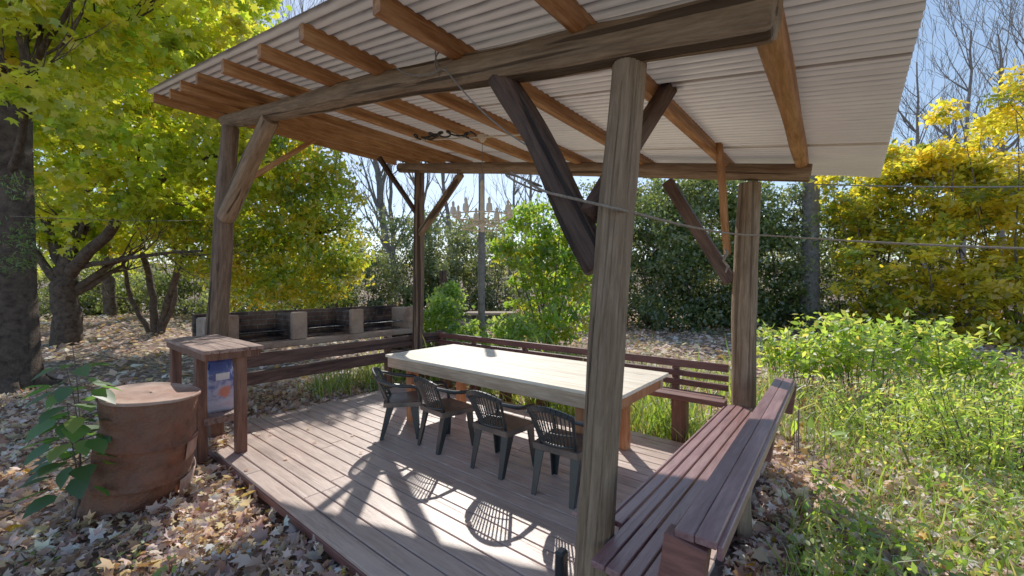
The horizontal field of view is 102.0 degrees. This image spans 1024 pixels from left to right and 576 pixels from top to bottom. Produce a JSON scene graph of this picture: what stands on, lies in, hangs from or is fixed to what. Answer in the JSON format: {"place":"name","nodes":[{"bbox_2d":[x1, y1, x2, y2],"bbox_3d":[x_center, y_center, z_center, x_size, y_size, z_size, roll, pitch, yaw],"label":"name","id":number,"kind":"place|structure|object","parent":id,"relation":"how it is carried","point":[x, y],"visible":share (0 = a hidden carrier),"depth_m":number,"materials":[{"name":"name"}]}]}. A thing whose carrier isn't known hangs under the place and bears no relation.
{"place":"outdoors","nodes":[
{"label":"outdoors","id":0,"kind":"place"},
{"bbox_2d":[13,216,197,220],"bbox_3d":[-8.125,-1.516,9.037,0.011,0.714,4.911,0,1,-4],"label":"string","id":1,"kind":"object","parent":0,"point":[97,219],"visible":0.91,"depth_m":8.02,"materials":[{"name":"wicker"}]},
{"bbox_2d":[0,263,1023,575],"bbox_3d":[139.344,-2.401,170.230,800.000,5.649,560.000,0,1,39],"label":"ground","id":2,"kind":"structure","parent":0,"point":[188,497],"depth_m":6.33,"materials":[{"name":"brown soil"}]},
{"bbox_2d":[0,547,60,575],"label":"weed","id":3,"kind":"object","parent":2,"relation":"on","point":[32,553],"visible":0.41,"depth_m":2.58,"materials":[{"name":"green plant"}]},
{"bbox_2d":[37,267,84,318],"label":"leafy bush","id":4,"kind":"object","parent":2,"relation":"on","point":[42,277],"visible":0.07,"depth_m":20.02,"materials":[{"name":"green plant"}]},
{"bbox_2d":[14,346,121,526],"bbox_3d":[-3.166,1.104,3.034,0.712,1.362,0.630,0,1,39],"label":"leaf weed","id":5,"kind":"object","parent":2,"relation":"on","point":[73,429],"visible":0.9,"depth_m":2.89,"materials":[{"name":"green plant"}]},
{"bbox_2d":[37,266,147,319],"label":"leafy bush","id":6,"kind":"object","parent":2,"relation":"on","point":[90,300],"visible":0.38,"depth_m":18.43,"materials":[{"name":"green plant"}]},
{"bbox_2d":[93,533,156,570],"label":"weed","id":7,"kind":"object","parent":2,"relation":"on","point":[135,555],"visible":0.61,"depth_m":2.64,"materials":[{"name":"green plant"}]},
{"bbox_2d":[0,0,261,398],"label":"old tree","id":8,"kind":"object","parent":2,"relation":"on","point":[30,30],"visible":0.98,"depth_m":6.71,"materials":[{"name":"yellow plant"}]},
{"bbox_2d":[68,382,200,527],"bbox_3d":[-3.025,1.324,3.349,0.866,1.043,0.677,0,1,-4],"label":"rusty oil drum","id":9,"kind":"object","parent":2,"relation":"on","point":[151,429],"visible":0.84,"depth_m":3.13,"materials":[{"name":"brown metal"}]},
{"bbox_2d":[83,268,193,314],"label":"leafy bush","id":10,"kind":"object","parent":2,"relation":"on","point":[135,280],"visible":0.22,"depth_m":20.48,"materials":[{"name":"green plant"}]},
{"bbox_2d":[33,88,276,317],"bbox_3d":[-16.118,-4.570,17.445,15.293,13.065,7.916,0,1,-3],"label":"tall maple","id":11,"kind":"object","parent":2,"relation":"on","point":[110,308],"visible":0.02,"depth_m":17.39,"materials":[{"name":"yellow plant"}]},
{"bbox_2d":[117,265,209,316],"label":"leafy bush","id":12,"kind":"object","parent":2,"relation":"on","point":[182,293],"visible":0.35,"depth_m":18.47,"materials":[{"name":"green plant"}]},
{"bbox_2d":[33,0,308,346],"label":"forked maple","id":13,"kind":"object","parent":2,"relation":"on","point":[141,130],"visible":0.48,"depth_m":10.55,"materials":[{"name":"green plant"}]},
{"bbox_2d":[152,554,194,575],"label":"weed","id":14,"kind":"object","parent":2,"relation":"on","point":[158,572],"visible":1,"depth_m":2.45,"materials":[{"name":"green plant"}]},
{"bbox_2d":[164,334,263,471],"bbox_3d":[-3.199,1.195,4.415,1.468,1.252,0.497,0,1,39],"label":"side counter","id":15,"kind":"object","parent":2,"relation":"on","point":[201,350],"visible":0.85,"depth_m":4.07,"materials":[{"name":"brown wood"}]},
{"bbox_2d":[207,359,233,413],"bbox_3d":[-3.060,1.005,4.323,0.237,0.520,0.336,0,1,39],"label":"charcoal bag","id":16,"kind":"object","parent":15,"relation":"on","point":[220,395],"visible":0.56,"depth_m":4.25,"materials":[{"name":"paper"}]},
{"bbox_2d":[58,54,387,333],"bbox_3d":[-7.976,-2.650,12.352,14.201,9.059,7.594,0,1,-11],"label":"multi stem maple","id":17,"kind":"object","parent":2,"relation":"on","point":[311,218],"visible":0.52,"depth_m":11.41,"materials":[{"name":"green plant"}]},
{"bbox_2d":[176,286,299,323],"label":"leafy bush","id":18,"kind":"object","parent":2,"relation":"on","point":[203,304],"visible":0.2,"depth_m":16.86,"materials":[{"name":"green plant"}]},
{"bbox_2d":[263,0,323,279],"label":"bare tree","id":19,"kind":"object","parent":2,"relation":"on","point":[301,3],"visible":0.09,"depth_m":32.04,"materials":[{"name":"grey plant"}]},
{"bbox_2d":[192,305,412,372],"bbox_3d":[-3.153,1.058,6.861,0.860,1.405,3.570,0,1,39],"label":"brick barbecue","id":20,"kind":"object","parent":2,"relation":"on","point":[273,329],"visible":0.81,"depth_m":6.76,"materials":[{"name":"grey concrete"}]},
{"bbox_2d":[196,317,205,335],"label":"concrete block","id":21,"kind":"structure","parent":20,"relation":"on","point":[200,325],"depth_m":5.43,"materials":[{"name":"grey concrete"}]},
{"bbox_2d":[279,275,365,309],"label":"leafy bush","id":22,"kind":"object","parent":2,"relation":"on","point":[342,303],"visible":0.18,"depth_m":20.75,"materials":[{"name":"green plant"}]},
{"bbox_2d":[231,330,446,387],"bbox_3d":[-2.471,1.305,6.331,0.183,1.000,3.750,0,1,39],"label":"bench","id":23,"kind":"object","parent":2,"relation":"on","point":[386,344],"visible":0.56,"depth_m":5.97,"materials":[{"name":"brown wood"}]},
{"bbox_2d":[325,248,410,306],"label":"leafy bush","id":24,"kind":"object","parent":2,"relation":"on","point":[381,289],"visible":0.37,"depth_m":22.55,"materials":[{"name":"green plant"}]},
{"bbox_2d":[346,154,398,302],"bbox_3d":[-8.800,-7.398,25.532,6.996,18.502,7.276,0,1,39],"label":"bare tree","id":25,"kind":"object","parent":2,"relation":"on","point":[379,199],"visible":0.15,"depth_m":25.69,"materials":[{"name":"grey plant"}]},
{"bbox_2d":[354,159,429,302],"bbox_3d":[-8.298,-7.845,27.225,6.552,19.282,5.540,0,1,-5],"label":"bare tree","id":26,"kind":"object","parent":2,"relation":"on","point":[389,200],"visible":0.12,"depth_m":26.84,"materials":[{"name":"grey plant"}]},
{"bbox_2d":[351,203,460,311],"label":"leafy bush","id":27,"kind":"object","parent":2,"relation":"on","point":[401,241],"visible":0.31,"depth_m":21.18,"materials":[{"name":"green plant"}]},
{"bbox_2d":[398,162,463,270],"bbox_3d":[-6.871,-9.316,29.416,7.525,22.172,9.022,0,1,39],"label":"bare tree","id":28,"kind":"object","parent":2,"relation":"on","point":[410,177],"visible":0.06,"depth_m":29.27,"materials":[{"name":"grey plant"}]},
{"bbox_2d":[410,290,468,346],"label":"leafy shrub","id":29,"kind":"object","parent":2,"relation":"on","point":[452,309],"visible":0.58,"depth_m":8.45,"materials":[{"name":"green plant"}]},
{"bbox_2d":[440,270,446,287],"bbox_3d":[-2.317,0.599,14.006,0.267,2.378,0.267,0,1,39],"label":"stump post","id":30,"kind":"object","parent":2,"relation":"on","point":[443,276],"visible":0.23,"depth_m":13.89,"materials":[{"name":"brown wood"}]},
{"bbox_2d":[385,210,505,321],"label":"leafy bush","id":31,"kind":"object","parent":2,"relation":"on","point":[460,240],"visible":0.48,"depth_m":20.69,"materials":[{"name":"green plant"}]},
{"bbox_2d":[423,280,476,331],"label":"leafy shrub","id":32,"kind":"object","parent":2,"relation":"on","point":[451,289],"visible":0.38,"depth_m":9.06,"materials":[{"name":"green plant"}]},
{"bbox_2d":[424,162,478,281],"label":"bare tree","id":33,"kind":"object","parent":2,"relation":"on","point":[443,181],"visible":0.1,"depth_m":31.85,"materials":[{"name":"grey plant"}]},
{"bbox_2d":[434,319,490,344],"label":"leafy shrub","id":34,"kind":"object","parent":2,"relation":"on","point":[456,327],"visible":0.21,"depth_m":8.11,"materials":[{"name":"green plant"}]},
{"bbox_2d":[478,174,484,335],"bbox_3d":[-0.697,-0.550,9.492,0.169,4.755,0.174,0,1,39],"label":"utility pole","id":35,"kind":"object","parent":2,"relation":"on","point":[481,276],"visible":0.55,"depth_m":9.42,"materials":[{"name":"grey"}]},
{"bbox_2d":[208,385,766,575],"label":"wooden deck","id":36,"kind":"structure","parent":2,"relation":"on","point":[397,500],"depth_m":3.39,"materials":[{"name":"paint"}]},
{"bbox_2d":[372,367,421,440],"bbox_3d":[-1.276,1.247,4.625,0.540,0.744,0.584,0,1,-13],"label":"plastic armchair","id":37,"kind":"object","parent":36,"relation":"on","point":[411,399],"visible":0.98,"depth_m":4.44,"materials":[{"name":"black plastic"}]},
{"bbox_2d":[233,409,577,525],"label":"deck leaves","id":38,"kind":"object","parent":36,"relation":"on","point":[469,522],"visible":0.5,"depth_m":4.27,"materials":[{"name":"brown plant"}]},
{"bbox_2d":[413,376,474,454],"bbox_3d":[-0.721,1.250,4.283,0.540,0.744,0.583,0,1,-44],"label":"plastic armchair","id":39,"kind":"object","parent":36,"relation":"on","point":[445,410],"visible":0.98,"depth_m":4.16,"materials":[{"name":"black plastic"}]},
{"bbox_2d":[466,390,537,480],"bbox_3d":[-0.117,1.254,3.764,0.584,0.744,0.540,0,1,40],"label":"plastic armchair","id":40,"kind":"object","parent":36,"relation":"on","point":[502,427],"visible":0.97,"depth_m":3.64,"materials":[{"name":"black plastic"}]},
{"bbox_2d":[385,344,668,450],"bbox_3d":[-0.015,1.225,4.618,3.093,0.790,1.140,0,1,39],"label":"dining table","id":41,"kind":"object","parent":36,"relation":"on","point":[556,380],"visible":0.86,"depth_m":4.19,"materials":[{"name":"brown wood"}]},
{"bbox_2d":[526,406,583,509],"bbox_3d":[0.410,1.258,3.306,0.584,0.744,0.540,0,1,37],"label":"plastic armchair","id":42,"kind":"object","parent":36,"relation":"on","point":[556,442],"visible":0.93,"depth_m":3.15,"materials":[{"name":"black plastic"}]},
{"bbox_2d":[466,311,514,334],"bbox_3d":[-0.591,1.190,11.511,1.350,1.040,0.700,0,1,1],"label":"garden table","id":43,"kind":"object","parent":2,"relation":"on","point":[474,314],"visible":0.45,"depth_m":11.36,"materials":[{"name":"wood"}]},
{"bbox_2d":[438,209,562,320],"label":"leafy bush","id":44,"kind":"object","parent":2,"relation":"on","point":[505,288],"visible":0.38,"depth_m":21.54,"materials":[{"name":"green plant"}]},
{"bbox_2d":[475,311,544,348],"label":"leafy shrub","id":45,"kind":"object","parent":2,"relation":"on","point":[513,330],"visible":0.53,"depth_m":8.42,"materials":[{"name":"green plant"}]},
{"bbox_2d":[485,174,534,298],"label":"bare tree","id":46,"kind":"object","parent":2,"relation":"on","point":[514,206],"visible":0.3,"depth_m":35.81,"materials":[{"name":"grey plant"}]},
{"bbox_2d":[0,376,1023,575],"bbox_3d":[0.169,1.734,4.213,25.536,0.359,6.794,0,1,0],"label":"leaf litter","id":47,"kind":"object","parent":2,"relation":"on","point":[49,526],"visible":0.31,"depth_m":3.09,"materials":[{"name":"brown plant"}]},
{"bbox_2d":[208,421,233,451],"bbox_3d":[-3.204,1.591,4.530,1.080,0.188,0.552,0,1,39],"label":"leaf drift","id":48,"kind":"object","parent":47,"relation":"on","point":[218,442],"visible":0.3,"depth_m":4.29,"materials":[{"name":"beige plant"}]},
{"bbox_2d":[0,361,1023,575],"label":"fallen twigs","id":49,"kind":"object","parent":2,"relation":"on","point":[358,392],"visible":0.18,"depth_m":3.04,"materials":[{"name":"brown plant"}]},
{"bbox_2d":[509,175,546,299],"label":"bare tree","id":50,"kind":"object","parent":2,"relation":"on","point":[530,191],"visible":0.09,"depth_m":37.79,"materials":[{"name":"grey plant"}]},
{"bbox_2d":[36,205,1023,298],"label":"distant woods","id":51,"kind":"object","parent":2,"relation":"on","point":[140,269],"visible":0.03,"depth_m":36.88,"materials":[{"name":"plant"}]},
{"bbox_2d":[39,303,1023,388],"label":"leaf litter","id":52,"kind":"object","parent":2,"relation":"on","point":[106,347],"visible":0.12,"depth_m":11.50,"materials":[{"name":"brown plant"}]},
{"bbox_2d":[631,178,773,334],"bbox_3d":[7.696,-1.588,17.118,5.129,6.743,5.672,0,1,39],"label":"leafy bush","id":53,"kind":"object","parent":52,"relation":"on","point":[692,202],"visible":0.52,"depth_m":16.25,"materials":[{"name":"green plant"}]},
{"bbox_2d":[146,0,925,575],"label":"open shelter","id":54,"kind":"object","parent":2,"relation":"on","point":[618,98],"visible":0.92,"depth_m":2.67,"materials":[{"name":"brown wood"}]},
{"bbox_2d":[434,51,439,76],"bbox_3d":[-0.400,-1.426,2.641,0.017,0.271,0.239,0,1,39],"label":"wire binding","id":55,"kind":"object","parent":54,"relation":"attached to","point":[437,62],"visible":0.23,"depth_m":2.56,"materials":[{"name":"grey metal"}]},
{"bbox_2d":[413,130,476,140],"bbox_3d":[-0.782,-1.684,4.568,0.988,0.221,0.207,0,1,39],"label":"coiled cable","id":56,"kind":"object","parent":54,"relation":"hanging from","point":[436,135],"visible":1,"depth_m":4.50,"materials":[{"name":"black plastic"}]},
{"bbox_2d":[395,67,525,144],"bbox_3d":[-0.363,-1.127,2.498,1.067,0.737,0.026,0,1,36],"label":"loose wire","id":57,"kind":"object","parent":54,"relation":"hanging from","point":[478,107],"visible":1,"depth_m":2.42,"materials":[{"name":"grey metal"}]},
{"bbox_2d":[411,134,520,231],"bbox_3d":[-0.473,-1.182,4.409,1.933,1.208,0.652,0,1,39],"label":"chandelier","id":58,"kind":"object","parent":54,"relation":"hanging from","point":[481,220],"visible":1,"depth_m":4.25,"materials":[{"name":"beige metal"}]},
{"bbox_2d":[505,172,542,192],"bbox_3d":[0.067,-0.589,2.318,0.191,0.127,0.241,0,1,39],"label":"rope loop","id":59,"kind":"object","parent":54,"relation":"attached to","point":[522,178],"visible":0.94,"depth_m":2.23,"materials":[{"name":"grey fabric"}]},
{"bbox_2d":[555,547,567,575],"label":"black box","id":60,"kind":"object","parent":54,"relation":"attached to","point":[561,561],"visible":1,"depth_m":2.19,"materials":[{"name":"plastic"}]},
{"bbox_2d":[722,248,729,272],"bbox_3d":[2.153,-0.278,4.171,0.058,0.247,0.061,0,1,-36],"label":"rope knot","id":61,"kind":"object","parent":54,"relation":"attached to","point":[724,258],"visible":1,"depth_m":4.16,"materials":[{"name":"grey fabric"}]},
{"bbox_2d":[527,181,1023,249],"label":"clothes line","id":62,"kind":"object","parent":54,"relation":"attached to","point":[676,223],"visible":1,"depth_m":3.31,"materials":[{"name":"grey fabric"}]},
{"bbox_2d":[806,183,1023,187],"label":"overhead wire","id":63,"kind":"object","parent":54,"relation":"attached to","point":[922,186],"visible":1,"depth_m":3.87,"materials":[{"name":"grey metal"}]},
{"bbox_2d":[485,193,596,351],"bbox_3d":[1.026,-0.351,10.982,3.305,4.278,2.929,0,1,-30],"label":"young tree","id":64,"kind":"object","parent":2,"relation":"on","point":[549,321],"visible":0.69,"depth_m":10.65,"materials":[{"name":"green plant"}]},
{"bbox_2d":[423,332,728,442],"bbox_3d":[0.360,1.289,5.946,5.000,0.919,0.560,0,1,39],"label":"long bench","id":65,"kind":"object","parent":2,"relation":"on","point":[681,399],"visible":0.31,"depth_m":4.88,"materials":[{"name":"paint"}]},
{"bbox_2d":[543,177,661,323],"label":"leafy bush","id":66,"kind":"object","parent":2,"relation":"on","point":[637,242],"visible":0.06,"depth_m":19.30,"materials":[{"name":"green plant"}]},
{"bbox_2d":[590,178,711,332],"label":"leafy bush","id":67,"kind":"object","parent":2,"relation":"on","point":[648,311],"visible":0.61,"depth_m":16.56,"materials":[{"name":"green plant"}]},
{"bbox_2d":[591,377,796,575],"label":"long bench","id":68,"kind":"object","parent":2,"relation":"on","point":[684,509],"visible":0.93,"depth_m":2.13,"materials":[{"name":"paint"}]},
{"bbox_2d":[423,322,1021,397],"bbox_3d":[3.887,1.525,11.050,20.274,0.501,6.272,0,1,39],"label":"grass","id":69,"kind":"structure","parent":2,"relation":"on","point":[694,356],"depth_m":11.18,"materials":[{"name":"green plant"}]},
{"bbox_2d":[627,178,824,327],"bbox_3d":[9.450,-1.963,19.715,9.034,7.425,8.721,0,1,39],"label":"leafy bush","id":70,"kind":"object","parent":2,"relation":"on","point":[708,217],"visible":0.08,"depth_m":17.22,"materials":[{"name":"green plant"}]},
{"bbox_2d":[679,180,812,330],"bbox_3d":[9.482,-1.894,17.320,5.052,7.364,5.044,0,1,39],"label":"leafy bush","id":71,"kind":"object","parent":2,"relation":"on","point":[781,309],"visible":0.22,"depth_m":16.26,"materials":[{"name":"green plant"}]},
{"bbox_2d":[717,179,852,333],"bbox_3d":[10.815,-1.468,16.955,4.856,6.489,5.130,0,1,39],"label":"leafy bush","id":72,"kind":"object","parent":2,"relation":"on","point":[792,293],"visible":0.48,"depth_m":15.85,"materials":[{"name":"green plant"}]},
{"bbox_2d":[781,175,821,332],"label":"ivy clad tree","id":73,"kind":"object","parent":2,"relation":"on","point":[810,205],"visible":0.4,"depth_m":15.77,"materials":[{"name":"grey plant"}]},
{"bbox_2d":[756,319,858,393],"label":"weedy shrub","id":74,"kind":"object","parent":2,"relation":"on","point":[788,355],"visible":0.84,"depth_m":6.89,"materials":[{"name":"green plant"}]},
{"bbox_2d":[791,392,845,461],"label":"broad leaf plant","id":75,"kind":"object","parent":2,"relation":"on","point":[794,426],"visible":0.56,"depth_m":4.23,"materials":[{"name":"green plant"}]},
{"bbox_2d":[788,375,889,421],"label":"weedy shrub","id":76,"kind":"object","parent":2,"relation":"on","point":[822,405],"visible":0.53,"depth_m":5.43,"materials":[{"name":"green plant"}]},
{"bbox_2d":[774,175,910,325],"bbox_3d":[13.438,-1.547,17.316,5.003,6.647,4.659,0,1,-4],"label":"leafy bush","id":77,"kind":"object","parent":2,"relation":"on","point":[839,305],"visible":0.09,"depth_m":16.98,"materials":[{"name":"green plant"}]},
{"bbox_2d":[795,308,937,404],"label":"weedy shrub","id":78,"kind":"object","parent":2,"relation":"on","point":[847,336],"visible":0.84,"depth_m":6.40,"materials":[{"name":"green plant"}]},
{"bbox_2d":[808,153,948,314],"bbox_3d":[13.503,-1.455,15.080,6.589,6.398,3.184,0,1,-3],"label":"golden bush","id":79,"kind":"object","parent":2,"relation":"on","point":[866,207],"visible":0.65,"depth_m":14.73,"materials":[{"name":"yellow plant"}]},
{"bbox_2d":[819,232,961,342],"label":"golden bush","id":80,"kind":"object","parent":2,"relation":"on","point":[876,272],"visible":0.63,"depth_m":13.43,"materials":[{"name":"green plant"}]},
{"bbox_2d":[788,373,1023,575],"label":"ground cover","id":81,"kind":"object","parent":2,"relation":"on","point":[872,558],"visible":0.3,"depth_m":2.98,"materials":[{"name":"green plant"}]},
{"bbox_2d":[814,368,1017,462],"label":"weedy shrub","id":82,"kind":"object","parent":2,"relation":"on","point":[896,406],"visible":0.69,"depth_m":4.48,"materials":[{"name":"green plant"}]},
{"bbox_2d":[866,315,1006,396],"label":"weedy shrub","id":83,"kind":"object","parent":2,"relation":"on","point":[964,347],"visible":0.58,"depth_m":6.25,"materials":[{"name":"green plant"}]},
{"bbox_2d":[852,122,1021,319],"bbox_3d":[14.391,-2.093,14.579,6.054,7.692,3.071,0,1,-6],"label":"golden bush","id":84,"kind":"object","parent":2,"relation":"on","point":[925,199],"visible":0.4,"depth_m":14.05,"materials":[{"name":"yellow plant"}]},
{"bbox_2d":[873,211,1023,348],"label":"golden bush","id":85,"kind":"object","parent":2,"relation":"on","point":[971,300],"visible":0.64,"depth_m":12.81,"materials":[{"name":"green plant"}]},
{"bbox_2d":[889,12,1016,305],"bbox_3d":[29.918,-9.563,29.995,8.244,22.645,5.909,0,1,39],"label":"bare tree","id":86,"kind":"object","parent":2,"relation":"on","point":[910,125],"visible":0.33,"depth_m":29.89,"materials":[{"name":"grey plant"}]},
{"bbox_2d":[886,358,1023,429],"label":"weedy shrub","id":87,"kind":"object","parent":2,"relation":"on","point":[899,376],"visible":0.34,"depth_m":5.35,"materials":[{"name":"green plant"}]},
{"bbox_2d":[888,368,1023,477],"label":"weedy shrub","id":88,"kind":"object","parent":2,"relation":"on","point":[1015,434],"visible":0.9,"depth_m":3.96,"materials":[{"name":"green plant"}]},
{"bbox_2d":[900,38,1011,285],"bbox_3d":[37.483,-9.774,35.515,7.416,22.983,7.049,0,1,39],"label":"bare tree","id":89,"kind":"object","parent":2,"relation":"on","point":[949,98],"visible":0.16,"depth_m":35.65,"materials":[{"name":"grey plant"}]},
{"bbox_2d":[896,0,1023,306],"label":"bare tree","id":90,"kind":"object","parent":2,"relation":"on","point":[968,89],"visible":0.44,"depth_m":27.86,"materials":[{"name":"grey plant"}]},
{"bbox_2d":[898,0,1023,261],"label":"bare tree","id":91,"kind":"object","parent":2,"relation":"on","point":[1000,59],"visible":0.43,"depth_m":29.84,"materials":[{"name":"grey plant"}]},
{"bbox_2d":[902,98,1023,327],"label":"golden bush","id":92,"kind":"object","parent":2,"relation":"on","point":[934,156],"visible":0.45,"depth_m":13.61,"materials":[{"name":"yellow plant"}]},
{"bbox_2d":[924,328,1023,409],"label":"weedy shrub","id":93,"kind":"object","parent":2,"relation":"on","point":[988,367],"visible":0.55,"depth_m":5.92,"materials":[{"name":"green plant"}]},
{"bbox_2d":[928,184,1023,344],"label":"golden bush","id":94,"kind":"object","parent":2,"relation":"on","point":[1016,313],"visible":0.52,"depth_m":12.80,"materials":[{"name":"yellow plant"}]},
{"bbox_2d":[928,0,1023,170],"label":"bare tree","id":95,"kind":"object","parent":2,"relation":"on","point":[1011,24],"visible":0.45,"depth_m":26.29,"materials":[{"name":"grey plant"}]},
{"bbox_2d":[960,58,1023,302],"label":"golden bush","id":96,"kind":"object","parent":2,"relation":"on","point":[1012,109],"visible":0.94,"depth_m":11.47,"materials":[{"name":"yellow plant"}]},
{"bbox_2d":[35,0,1023,264],"label":"sky","id":97,"kind":"structure","parent":0,"point":[938,83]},
{"bbox_2d":[292,328,948,449],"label":"grass","id":98,"kind":"structure","parent":0,"point":[650,416],"depth_m":5.54,"materials":[{"name":"green plant"}]},
{"bbox_2d":[758,394,1023,575],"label":"grass","id":99,"kind":"structure","parent":0,"point":[880,483],"depth_m":3.17,"materials":[{"name":"green plant"}]}
]}

